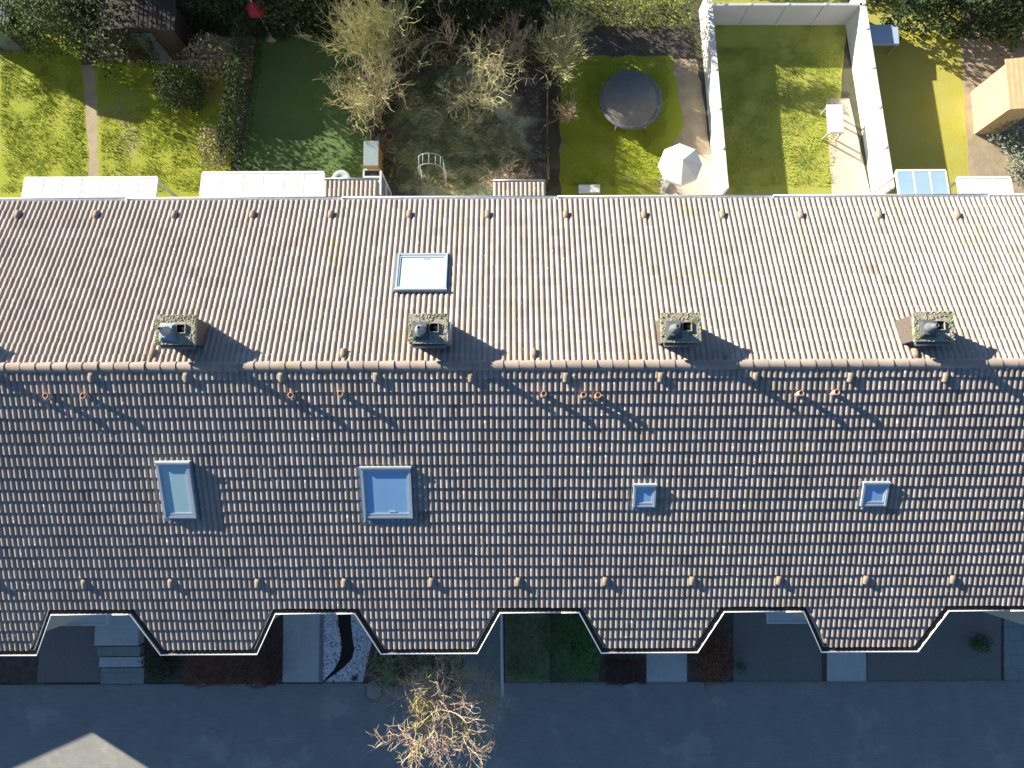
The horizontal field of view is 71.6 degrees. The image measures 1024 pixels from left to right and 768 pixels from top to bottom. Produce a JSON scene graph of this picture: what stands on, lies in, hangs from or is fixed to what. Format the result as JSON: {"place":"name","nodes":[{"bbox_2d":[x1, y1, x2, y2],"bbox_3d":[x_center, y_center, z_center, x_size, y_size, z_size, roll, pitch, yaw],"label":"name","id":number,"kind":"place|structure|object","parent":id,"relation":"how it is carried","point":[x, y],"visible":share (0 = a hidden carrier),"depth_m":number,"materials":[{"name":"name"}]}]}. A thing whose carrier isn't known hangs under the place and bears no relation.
{"place":"outdoors","nodes":[
{"label":"outdoors","id":0,"kind":"place"},
{"bbox_2d":[0,33,88,197],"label":"lawn","id":1,"kind":"structure","parent":0,"point":[21,105],"depth_m":28.40,"materials":[{"name":"green plant"}]},
{"bbox_2d":[0,3,38,50],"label":"shrub","id":2,"kind":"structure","parent":1,"relation":"on","point":[4,44],"depth_m":28.03,"materials":[{"name":"green plant"}]},
{"bbox_2d":[0,29,24,50],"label":"door","id":3,"kind":"structure","parent":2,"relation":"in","point":[4,45],"depth_m":28.30,"materials":[{"name":"paint"}]},
{"bbox_2d":[0,0,91,63],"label":"evergreen tree","id":4,"kind":"object","parent":1,"relation":"on","point":[47,15],"visible":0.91,"depth_m":26.93,"materials":[{"name":"green plant"}]},
{"bbox_2d":[21,176,178,197],"bbox_3d":[-15.045,-5.775,26.358,4.788,2.995,3.053,0,84,0],"label":"terrace canopy","id":5,"kind":"object","parent":1,"relation":"on","point":[90,186],"visible":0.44,"depth_m":25.31,"materials":[{"name":"white paint"}]},
{"bbox_2d":[0,39,842,191],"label":"lawn grass","id":6,"kind":"structure","parent":1,"relation":"on","point":[158,134],"depth_m":28.34,"materials":[{"name":"plant"}]},
{"bbox_2d":[0,197,125,655],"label":"row house","id":7,"kind":"structure","parent":0,"point":[53,252],"depth_m":19.03,"materials":[{"name":"tile"}]},
{"bbox_2d":[62,615,108,625],"bbox_3d":[-14.558,7.234,23.869,2.012,0.100,1.723,0,84,0],"label":"door canopy","id":8,"kind":"object","parent":7,"relation":"attached to","point":[96,620],"visible":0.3,"depth_m":23.76,"materials":[{"name":"white paint"}]},
{"bbox_2d":[94,59,240,196],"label":"lawn","id":9,"kind":"structure","parent":0,"point":[107,164],"depth_m":28.36,"materials":[{"name":"green plant"}]},
{"bbox_2d":[150,57,214,117],"bbox_3d":[-12.740,-11.434,27.368,2.324,2.320,2.051,0,84,0],"label":"shrub","id":10,"kind":"object","parent":9,"relation":"on","point":[186,97],"visible":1,"depth_m":27.31,"materials":[{"name":"green plant"}]},
{"bbox_2d":[193,119,235,170],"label":"shrub","id":11,"kind":"object","parent":9,"relation":"on","point":[206,155],"visible":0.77,"depth_m":27.32,"materials":[{"name":"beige plant"}]},
{"bbox_2d":[66,196,341,655],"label":"row house","id":12,"kind":"structure","parent":0,"point":[191,370],"depth_m":18.83,"materials":[{"name":"tile"}]},
{"bbox_2d":[282,614,319,681],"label":"path","id":13,"kind":"structure","parent":0,"point":[301,633],"depth_m":26.10,"materials":[{"name":"concrete"}]},
{"bbox_2d":[319,614,323,681],"bbox_3d":[-7.012,9.218,26.151,0.156,0.004,3.410,-1,84,0],"label":"path edge","id":14,"kind":"object","parent":13,"relation":"on","point":[321,636],"visible":0.64,"depth_m":26.10,"materials":[{"name":"concrete"}]},
{"bbox_2d":[241,33,368,177],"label":"lawn","id":15,"kind":"structure","parent":0,"point":[295,128],"depth_m":28.42,"materials":[{"name":"green plant"}]},
{"bbox_2d":[215,2,264,170],"bbox_3d":[-10.509,-11.386,27.419,0.662,2.185,6.182,5,84,1],"label":"hedge","id":16,"kind":"object","parent":15,"relation":"on","point":[233,57],"visible":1,"depth_m":26.91,"materials":[{"name":"green plant"}]},
{"bbox_2d":[245,0,275,42],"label":"parasol","id":17,"kind":"object","parent":15,"relation":"on","point":[252,9],"visible":0.86,"depth_m":26.85,"materials":[{"name":"red fabric"}]},
{"bbox_2d":[199,171,325,196],"bbox_3d":[-8.901,-5.886,26.367,4.409,2.995,3.223,0,84,0],"label":"terrace canopy","id":18,"kind":"object","parent":15,"relation":"on","point":[261,183],"visible":0.4,"depth_m":25.31,"materials":[{"name":"white paint"}]},
{"bbox_2d":[316,195,565,654],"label":"row house","id":19,"kind":"structure","parent":0,"point":[440,365],"depth_m":18.82,"materials":[{"name":"tile"}]},
{"bbox_2d":[463,607,500,682],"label":"path","id":20,"kind":"structure","parent":0,"point":[488,654],"depth_m":26.06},
{"bbox_2d":[0,683,1023,767],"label":"street","id":21,"kind":"structure","parent":0,"point":[932,728],"depth_m":25.81,"materials":[{"name":"asphalt"}]},
{"bbox_2d":[364,681,383,701],"bbox_3d":[-5.050,11.248,25.938,0.740,0.015,0.740,0,84,0],"label":"manhole cover","id":22,"kind":"object","parent":21,"relation":"on","point":[368,696],"visible":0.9,"depth_m":25.93,"materials":[{"name":"metal"}]},
{"bbox_2d":[12,685,1018,767],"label":"fallen leaves","id":23,"kind":"object","parent":21,"relation":"on","point":[503,742],"visible":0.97,"depth_m":25.83,"materials":[{"name":"beige plant"}]},
{"bbox_2d":[0,0,1023,684],"bbox_3d":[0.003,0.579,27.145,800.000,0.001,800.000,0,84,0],"label":"ground","id":24,"kind":"structure","parent":0,"point":[554,96],"depth_m":28.78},
{"bbox_2d":[37,626,100,681],"bbox_3d":[-16.223,9.414,26.152,2.358,0.004,3.033,0,84,0],"label":"paved area","id":25,"kind":"object","parent":24,"relation":"on","point":[67,653],"depth_m":26.08,"materials":[{"name":"concrete"}]},
{"bbox_2d":[81,64,98,175],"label":"path","id":26,"kind":"structure","parent":24,"relation":"on","point":[89,79],"depth_m":28.42,"materials":[{"name":"soil"}]},
{"bbox_2d":[73,0,252,36],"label":"hedge","id":27,"kind":"object","parent":24,"relation":"on","point":[216,13],"visible":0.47,"depth_m":27.54,"materials":[{"name":"green plant"}]},
{"bbox_2d":[91,32,255,79],"bbox_3d":[-13.741,-13.250,28.699,6.722,0.003,2.174,0,84,0],"label":"dry border","id":28,"kind":"object","parent":24,"relation":"on","point":[224,39],"visible":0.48,"depth_m":28.70,"materials":[{"name":"plant"}]},
{"bbox_2d":[54,0,180,77],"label":"evergreen tree","id":29,"kind":"object","parent":28,"relation":"on","point":[106,43],"visible":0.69,"depth_m":26.78,"materials":[{"name":"green plant"}]},
{"bbox_2d":[99,0,196,60],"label":"garden shed","id":30,"kind":"structure","parent":28,"relation":"on","point":[167,24],"depth_m":26.68,"materials":[{"name":"brown wood"}]},
{"bbox_2d":[130,32,173,60],"bbox_3d":[-14.062,-13.179,27.754,0.800,1.830,0.038,0,84,0],"label":"door","id":31,"kind":"structure","parent":30,"relation":"in","point":[163,54],"depth_m":27.69,"materials":[{"name":"paint"}]},
{"bbox_2d":[177,32,254,90],"bbox_3d":[-11.585,-12.620,27.718,2.962,1.891,2.086,0,84,0],"label":"shrub","id":32,"kind":"object","parent":28,"relation":"on","point":[218,63],"visible":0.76,"depth_m":27.58,"materials":[{"name":"green plant"}]},
{"bbox_2d":[324,178,378,195],"bbox_3d":[-5.713,-5.763,26.258,1.897,3.182,2.931,0,84,0],"label":"extension","id":33,"kind":"object","parent":24,"relation":"on","point":[352,187],"visible":0.2,"depth_m":25.16,"materials":[{"name":"tile"}]},
{"bbox_2d":[332,170,349,179],"bbox_3d":[-6.111,-7.315,25.584,0.660,0.909,0.660,0,84,0],"label":"satellite dish","id":34,"kind":"object","parent":33,"relation":"attached to","point":[339,174],"visible":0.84,"depth_m":25.42,"materials":[{"name":"metal"}]},
{"bbox_2d":[379,171,391,195],"bbox_3d":[-4.773,-5.955,26.755,0.060,2.235,3.439,0,84,0],"label":"glazed screen","id":35,"kind":"object","parent":24,"relation":"on","point":[384,190],"visible":0.3,"depth_m":26.35,"materials":[{"name":"white paint"}]},
{"bbox_2d":[232,0,544,43],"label":"hedge","id":36,"kind":"object","parent":24,"relation":"on","point":[311,8],"visible":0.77,"depth_m":27.49,"materials":[{"name":"green plant"}]},
{"bbox_2d":[356,0,544,195],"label":"rough plot","id":37,"kind":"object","parent":24,"relation":"on","point":[531,121],"visible":0.28,"depth_m":28.45,"materials":[{"name":"plant"}]},
{"bbox_2d":[295,0,430,74],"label":"shrub","id":38,"kind":"object","parent":37,"relation":"on","point":[371,38],"visible":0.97,"depth_m":25.85,"materials":[{"name":"plant"}]},
{"bbox_2d":[314,43,422,140],"bbox_3d":[-5.203,-10.953,26.604,4.213,3.674,2.925,-26,84,-3],"label":"shrub","id":39,"kind":"object","parent":37,"relation":"on","point":[366,103],"visible":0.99,"depth_m":26.46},
{"bbox_2d":[363,169,380,188],"bbox_3d":[-5.396,-7.964,27.640,0.672,0.925,0.563,0,84,0],"label":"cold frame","id":40,"kind":"object","parent":37,"relation":"on","point":[372,174],"visible":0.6,"depth_m":27.37,"materials":[{"name":"white paint"}]},
{"bbox_2d":[364,9,380,132],"bbox_3d":[-5.568,-12.496,28.101,0.100,1.020,4.911,-7,84,-1],"label":"fence","id":41,"kind":"object","parent":37,"relation":"on","point":[375,121],"visible":0.36,"depth_m":27.86,"materials":[{"name":"brown wood"}]},
{"bbox_2d":[363,141,383,174],"bbox_3d":[-5.353,-8.694,27.558,0.564,1.250,0.975,0,84,0],"label":"garden cupboard","id":42,"kind":"object","parent":37,"relation":"on","point":[372,156],"visible":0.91,"depth_m":26.96,"materials":[{"name":"grey wood"}]},
{"bbox_2d":[359,95,421,191],"bbox_3d":[-4.760,-9.372,27.766,2.481,1.413,4.088,0,84,0],"label":"shrub","id":43,"kind":"object","parent":37,"relation":"on","point":[388,123],"visible":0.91,"depth_m":28.00,"materials":[{"name":"green plant"}]},
{"bbox_2d":[394,58,461,112],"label":"shrub","id":44,"kind":"object","parent":37,"relation":"on","point":[417,77],"visible":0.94,"depth_m":28.27,"materials":[{"name":"green plant"}]},
{"bbox_2d":[418,153,446,186],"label":"rose arch","id":45,"kind":"structure","parent":37,"relation":"on","point":[444,171],"depth_m":26.62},
{"bbox_2d":[423,0,462,59],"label":"fruit tree","id":46,"kind":"object","parent":37,"relation":"on","point":[448,42],"visible":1,"depth_m":27.13,"materials":[{"name":"brown plant"}]},
{"bbox_2d":[375,31,541,183],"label":"dry leaf litter","id":47,"kind":"object","parent":37,"relation":"on","point":[468,107],"visible":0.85,"depth_m":28.43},
{"bbox_2d":[391,66,532,191],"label":"rough grass","id":48,"kind":"structure","parent":37,"relation":"on","point":[483,137],"depth_m":28.23,"materials":[{"name":"plant"}]},
{"bbox_2d":[397,24,551,84],"bbox_3d":[-1.405,-13.170,28.323,6.370,1.810,2.532,6,84,1],"label":"shrub","id":49,"kind":"object","parent":37,"relation":"on","point":[486,47],"visible":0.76,"depth_m":28.42,"materials":[{"name":"green plant"}]},
{"bbox_2d":[436,25,533,129],"bbox_3d":[-1.209,-11.318,26.566,3.335,3.830,3.339,-37,85,-4],"label":"fruit tree","id":50,"kind":"object","parent":37,"relation":"on","point":[481,96],"visible":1,"depth_m":26.39,"materials":[{"name":"beige plant"}]},
{"bbox_2d":[478,155,534,195],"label":"shrub","id":51,"kind":"object","parent":37,"relation":"on","point":[507,177],"visible":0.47,"depth_m":27.33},
{"bbox_2d":[482,3,532,70],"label":"shrub","id":52,"kind":"object","parent":37,"relation":"on","point":[515,36],"visible":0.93,"depth_m":27.68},
{"bbox_2d":[0,613,1003,681],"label":"front bed","id":53,"kind":"object","parent":24,"relation":"on","point":[18,668],"visible":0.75,"depth_m":26.05,"materials":[{"name":"brown soil"}]},
{"bbox_2d":[94,615,143,645],"bbox_3d":[-14.355,8.983,25.998,1.596,0.420,1.056,0,84,0],"label":"entrance step","id":54,"kind":"object","parent":53,"relation":"on","point":[121,630],"visible":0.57,"depth_m":25.78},
{"bbox_2d":[97,645,143,655],"bbox_3d":[-14.308,9.747,25.972,1.550,0.300,0.329,0,84,0],"label":"entrance step","id":55,"kind":"object","parent":53,"relation":"on","point":[138,650],"visible":0.86,"depth_m":25.83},
{"bbox_2d":[99,656,143,666],"bbox_3d":[-14.283,10.158,25.987,1.548,0.180,0.346,0,84,0],"label":"entrance step","id":56,"kind":"object","parent":53,"relation":"on","point":[118,661],"visible":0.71,"depth_m":25.90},
{"bbox_2d":[101,668,144,683],"bbox_3d":[-14.251,10.679,25.988,1.556,0.060,0.552,0,84,0],"label":"entrance step","id":57,"kind":"object","parent":53,"relation":"on","point":[122,675],"visible":1,"depth_m":25.96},
{"bbox_2d":[138,651,184,684],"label":"shrub","id":58,"kind":"object","parent":53,"relation":"on","point":[164,660],"visible":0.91,"depth_m":25.52,"materials":[{"name":"green plant"}]},
{"bbox_2d":[183,653,280,688],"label":"hedge","id":59,"kind":"object","parent":53,"relation":"on","point":[218,681],"visible":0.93,"depth_m":25.31,"materials":[{"name":"brown plant"}]},
{"bbox_2d":[263,620,283,686],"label":"hedge","id":60,"kind":"object","parent":53,"relation":"on","point":[272,654],"visible":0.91,"depth_m":25.22,"materials":[{"name":"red plant"}]},
{"bbox_2d":[323,614,371,681],"bbox_3d":[-6.058,9.219,26.166,1.817,0.004,3.414,0,84,0],"label":"gravel bed","id":61,"kind":"object","parent":53,"relation":"on","point":[332,647],"visible":0.53,"depth_m":26.10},
{"bbox_2d":[323,614,353,681],"bbox_3d":[-6.209,9.243,26.157,0.957,0.004,3.512,8,84,1],"label":"mulch band","id":62,"kind":"object","parent":61,"relation":"on","point":[345,630],"visible":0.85,"depth_m":26.12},
{"bbox_2d":[350,647,473,714],"bbox_3d":[-3.442,10.502,25.710,4.517,1.860,3.087,-18,84,-2],"label":"shrub","id":63,"kind":"object","parent":53,"relation":"on","point":[420,659],"visible":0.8,"depth_m":25.74,"materials":[{"name":"green plant"}]},
{"bbox_2d":[367,654,512,767],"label":"street tree","id":64,"kind":"object","parent":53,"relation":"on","point":[441,705],"visible":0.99,"depth_m":21.84,"materials":[{"name":"beige plant"}]},
{"bbox_2d":[500,614,503,696],"bbox_3d":[-0.354,9.345,25.388,0.100,1.538,3.060,-1,84,0],"label":"entrance screen","id":65,"kind":"object","parent":53,"relation":"on","point":[501,650],"visible":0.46,"depth_m":24.62,"materials":[{"name":"white paint"}]},
{"bbox_2d":[691,628,738,691],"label":"shrub","id":66,"kind":"object","parent":53,"relation":"on","point":[708,669],"visible":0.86,"depth_m":25.46,"materials":[{"name":"brown plant"}]},
{"bbox_2d":[0,680,1023,686],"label":"kerb","id":67,"kind":"structure","parent":24,"relation":"on","point":[518,683],"depth_m":25.95,"materials":[{"name":"concrete"}]},
{"bbox_2d":[493,179,545,195],"bbox_3d":[0.265,-5.746,26.259,1.858,3.170,2.844,0,84,0],"label":"extension","id":68,"kind":"object","parent":24,"relation":"on","point":[518,187],"visible":0.2,"depth_m":25.16,"materials":[{"name":"tile"}]},
{"bbox_2d":[544,0,549,191],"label":"fence","id":69,"kind":"object","parent":24,"relation":"on","point":[547,117],"visible":0.84,"depth_m":27.59,"materials":[{"name":"brown wood"}]},
{"bbox_2d":[526,0,597,93],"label":"shrub","id":70,"kind":"object","parent":24,"relation":"on","point":[561,48],"visible":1,"depth_m":27.10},
{"bbox_2d":[550,608,644,681],"bbox_3d":[3.179,9.218,26.162,3.561,0.004,3.422,0,84,0],"label":"dark bed","id":71,"kind":"object","parent":24,"relation":"on","point":[601,674],"visible":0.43,"depth_m":26.06,"materials":[{"name":"plant"}]},
{"bbox_2d":[545,611,606,690],"bbox_3d":[2.277,9.516,25.476,2.396,1.391,3.144,21,84,2],"label":"shrub","id":72,"kind":"object","parent":71,"relation":"on","point":[576,644],"visible":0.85,"depth_m":25.45,"materials":[{"name":"green plant"}]},
{"bbox_2d":[604,659,645,686],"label":"hedge","id":73,"kind":"object","parent":71,"relation":"on","point":[637,675],"visible":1,"depth_m":25.48,"materials":[{"name":"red plant"}]},
{"bbox_2d":[548,31,693,59],"bbox_3d":[4.386,-13.690,28.738,5.952,0.003,1.297,0,84,0],"label":"soil border","id":74,"kind":"object","parent":24,"relation":"on","point":[677,44],"visible":0.82,"depth_m":28.75,"materials":[{"name":"soil"}]},
{"bbox_2d":[549,0,697,28],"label":"hedge","id":75,"kind":"object","parent":24,"relation":"on","point":[661,2],"visible":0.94,"depth_m":28.11,"materials":[{"name":"green plant"}]},
{"bbox_2d":[673,58,710,154],"bbox_3d":[7.131,-11.026,28.437,1.611,0.003,4.284,0,84,0],"label":"dry border","id":76,"kind":"object","parent":24,"relation":"on","point":[693,133],"visible":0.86,"depth_m":28.44,"materials":[{"name":"soil"}]},
{"bbox_2d":[699,0,728,194],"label":"garden wall","id":77,"kind":"structure","parent":24,"relation":"on","point":[715,117],"depth_m":27.62,"materials":[{"name":"white paint"}]},
{"bbox_2d":[733,612,820,681],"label":"gravel yard","id":78,"kind":"structure","parent":24,"relation":"on","point":[777,652],"depth_m":26.09,"materials":[{"name":"gravel"}]},
{"bbox_2d":[736,661,746,674],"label":"shrub","id":79,"kind":"object","parent":78,"relation":"on","point":[742,667],"visible":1,"depth_m":25.80,"materials":[{"name":"green plant"}]},
{"bbox_2d":[846,0,894,193],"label":"garden wall","id":80,"kind":"structure","parent":24,"relation":"on","point":[872,122],"depth_m":27.58,"materials":[{"name":"white paint"}]},
{"bbox_2d":[867,612,1000,681],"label":"gravel yard","id":81,"kind":"structure","parent":24,"relation":"on","point":[946,652],"depth_m":26.06,"materials":[{"name":"gravel"}]},
{"bbox_2d":[969,633,993,654],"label":"shrub","id":82,"kind":"object","parent":81,"relation":"on","point":[979,642],"visible":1,"depth_m":25.81,"materials":[{"name":"green plant"}]},
{"bbox_2d":[875,0,1023,39],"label":"hedge","id":83,"kind":"object","parent":24,"relation":"on","point":[972,4],"visible":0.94,"depth_m":27.61,"materials":[{"name":"green plant"}]},
{"bbox_2d":[504,613,551,681],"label":"lawn","id":84,"kind":"structure","parent":0,"point":[508,640],"depth_m":26.11,"materials":[{"name":"green plant"}]},
{"bbox_2d":[559,55,683,194],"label":"lawn","id":85,"kind":"structure","parent":0,"point":[674,127],"depth_m":28.31,"materials":[{"name":"green plant"}]},
{"bbox_2d":[540,88,581,131],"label":"shrub","id":86,"kind":"object","parent":85,"relation":"on","point":[569,117],"visible":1,"depth_m":27.68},
{"bbox_2d":[578,185,599,194],"bbox_3d":[3.008,-7.568,27.816,0.835,0.480,0.341,0,84,0],"label":"garden bench","id":87,"kind":"object","parent":85,"relation":"on","point":[586,189],"visible":0.88,"depth_m":27.58,"materials":[{"name":"white paint"}]},
{"bbox_2d":[599,70,661,131],"bbox_3d":[4.667,-11.101,28.133,2.460,0.636,2.460,0,84,0],"label":"trampoline","id":88,"kind":"object","parent":85,"relation":"on","point":[630,99],"visible":1,"depth_m":27.82,"materials":[{"name":"fabric"}]},
{"bbox_2d":[646,653,686,681],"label":"path","id":89,"kind":"structure","parent":0,"point":[666,667],"depth_m":26.02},
{"bbox_2d":[557,195,815,653],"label":"row house","id":90,"kind":"structure","parent":0,"point":[688,373],"depth_m":18.83,"materials":[{"name":"tile"}]},
{"bbox_2d":[660,155,714,194],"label":"terrace","id":91,"kind":"structure","parent":0,"point":[703,184],"depth_m":28.08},
{"bbox_2d":[658,143,701,192],"bbox_3d":[6.147,-7.917,26.761,1.478,2.650,1.478,-23,84,-2],"label":"parasol","id":92,"kind":"object","parent":91,"relation":"on","point":[679,165],"visible":1,"depth_m":25.78,"materials":[{"name":"fabric"}]},
{"bbox_2d":[712,0,847,194],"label":"lawn","id":93,"kind":"structure","parent":0,"point":[766,40],"depth_m":28.49,"materials":[{"name":"green plant"}]},
{"bbox_2d":[711,3,864,25],"bbox_3d":[10.726,-14.678,28.192,5.950,1.310,0.100,0,84,0],"label":"panel fence","id":94,"kind":"object","parent":93,"relation":"on","point":[775,14],"visible":0.85,"depth_m":28.10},
{"bbox_2d":[827,653,865,680],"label":"path","id":95,"kind":"structure","parent":0,"point":[846,666],"depth_m":26.02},
{"bbox_2d":[826,98,869,193],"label":"terrace","id":96,"kind":"structure","parent":0,"point":[848,172],"depth_m":28.19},
{"bbox_2d":[820,105,843,140],"bbox_3d":[12.604,-10.291,27.991,0.626,0.730,1.176,0,84,0],"label":"garden table","id":97,"kind":"object","parent":96,"relation":"on","point":[835,122],"visible":1,"depth_m":27.64,"materials":[{"name":"white paint"}]},
{"bbox_2d":[772,194,1023,652],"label":"row house","id":98,"kind":"structure","parent":0,"point":[909,528],"depth_m":18.90,"materials":[{"name":"tile"}]},
{"bbox_2d":[766,612,807,623],"bbox_3d":[9.230,7.146,23.868,1.385,0.100,1.755,0,84,0],"label":"door canopy","id":99,"kind":"object","parent":98,"relation":"attached to","point":[781,618],"visible":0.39,"depth_m":23.76,"materials":[{"name":"white paint"}]},
{"bbox_2d":[865,0,968,193],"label":"lawn","id":100,"kind":"structure","parent":0,"point":[921,82],"depth_m":28.49,"materials":[{"name":"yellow plant"}]},
{"bbox_2d":[869,25,899,54],"bbox_3d":[14.618,-13.736,28.351,1.273,0.780,0.845,0,84,0],"label":"garden table","id":101,"kind":"object","parent":100,"relation":"on","point":[884,34],"visible":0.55,"depth_m":27.96,"materials":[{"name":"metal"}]},
{"bbox_2d":[869,169,949,193],"bbox_3d":[14.708,-5.988,26.418,1.815,2.895,3.232,0,84,0],"label":"terrace canopy","id":102,"kind":"object","parent":100,"relation":"on","point":[921,181],"visible":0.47,"depth_m":25.43,"materials":[{"name":"glass"}]},
{"bbox_2d":[949,176,1013,193],"bbox_3d":[16.952,-5.864,26.403,1.928,2.895,2.963,0,84,0],"label":"terrace canopy","id":103,"kind":"object","parent":100,"relation":"on","point":[984,185],"visible":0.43,"depth_m":25.42,"materials":[{"name":"white paint"}]},
{"bbox_2d":[961,32,1023,192],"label":"path","id":104,"kind":"structure","parent":0,"point":[982,62],"depth_m":28.42,"materials":[{"name":"soil"}]},
{"bbox_2d":[971,57,1023,134],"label":"garden shed","id":105,"kind":"structure","parent":104,"relation":"on","point":[997,97],"depth_m":27.00,"materials":[{"name":"paint"}]},
{"bbox_2d":[1000,118,1023,134],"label":"door","id":106,"kind":"structure","parent":105,"relation":"in","point":[1021,121],"depth_m":27.76,"materials":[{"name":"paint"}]},
{"bbox_2d":[977,5,1023,56],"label":"shrub","id":107,"kind":"object","parent":104,"relation":"on","point":[1004,34],"visible":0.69,"depth_m":27.89,"materials":[{"name":"green plant"}]},
{"bbox_2d":[987,119,1023,155],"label":"shrub","id":108,"kind":"object","parent":104,"relation":"on","point":[1012,138],"visible":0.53,"depth_m":27.62,"materials":[{"name":"green plant"}]},
{"bbox_2d":[1003,147,1023,185],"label":"shrub","id":109,"kind":"object","parent":104,"relation":"on","point":[1015,169],"visible":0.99,"depth_m":27.70,"materials":[{"name":"green plant"}]},
{"bbox_2d":[985,193,1023,624],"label":"row house","id":110,"kind":"structure","parent":0,"point":[1009,207],"depth_m":20.02,"materials":[{"name":"tile"}]},
{"bbox_2d":[1004,619,1023,682],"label":"path","id":111,"kind":"structure","parent":0,"point":[1013,650],"depth_m":26.08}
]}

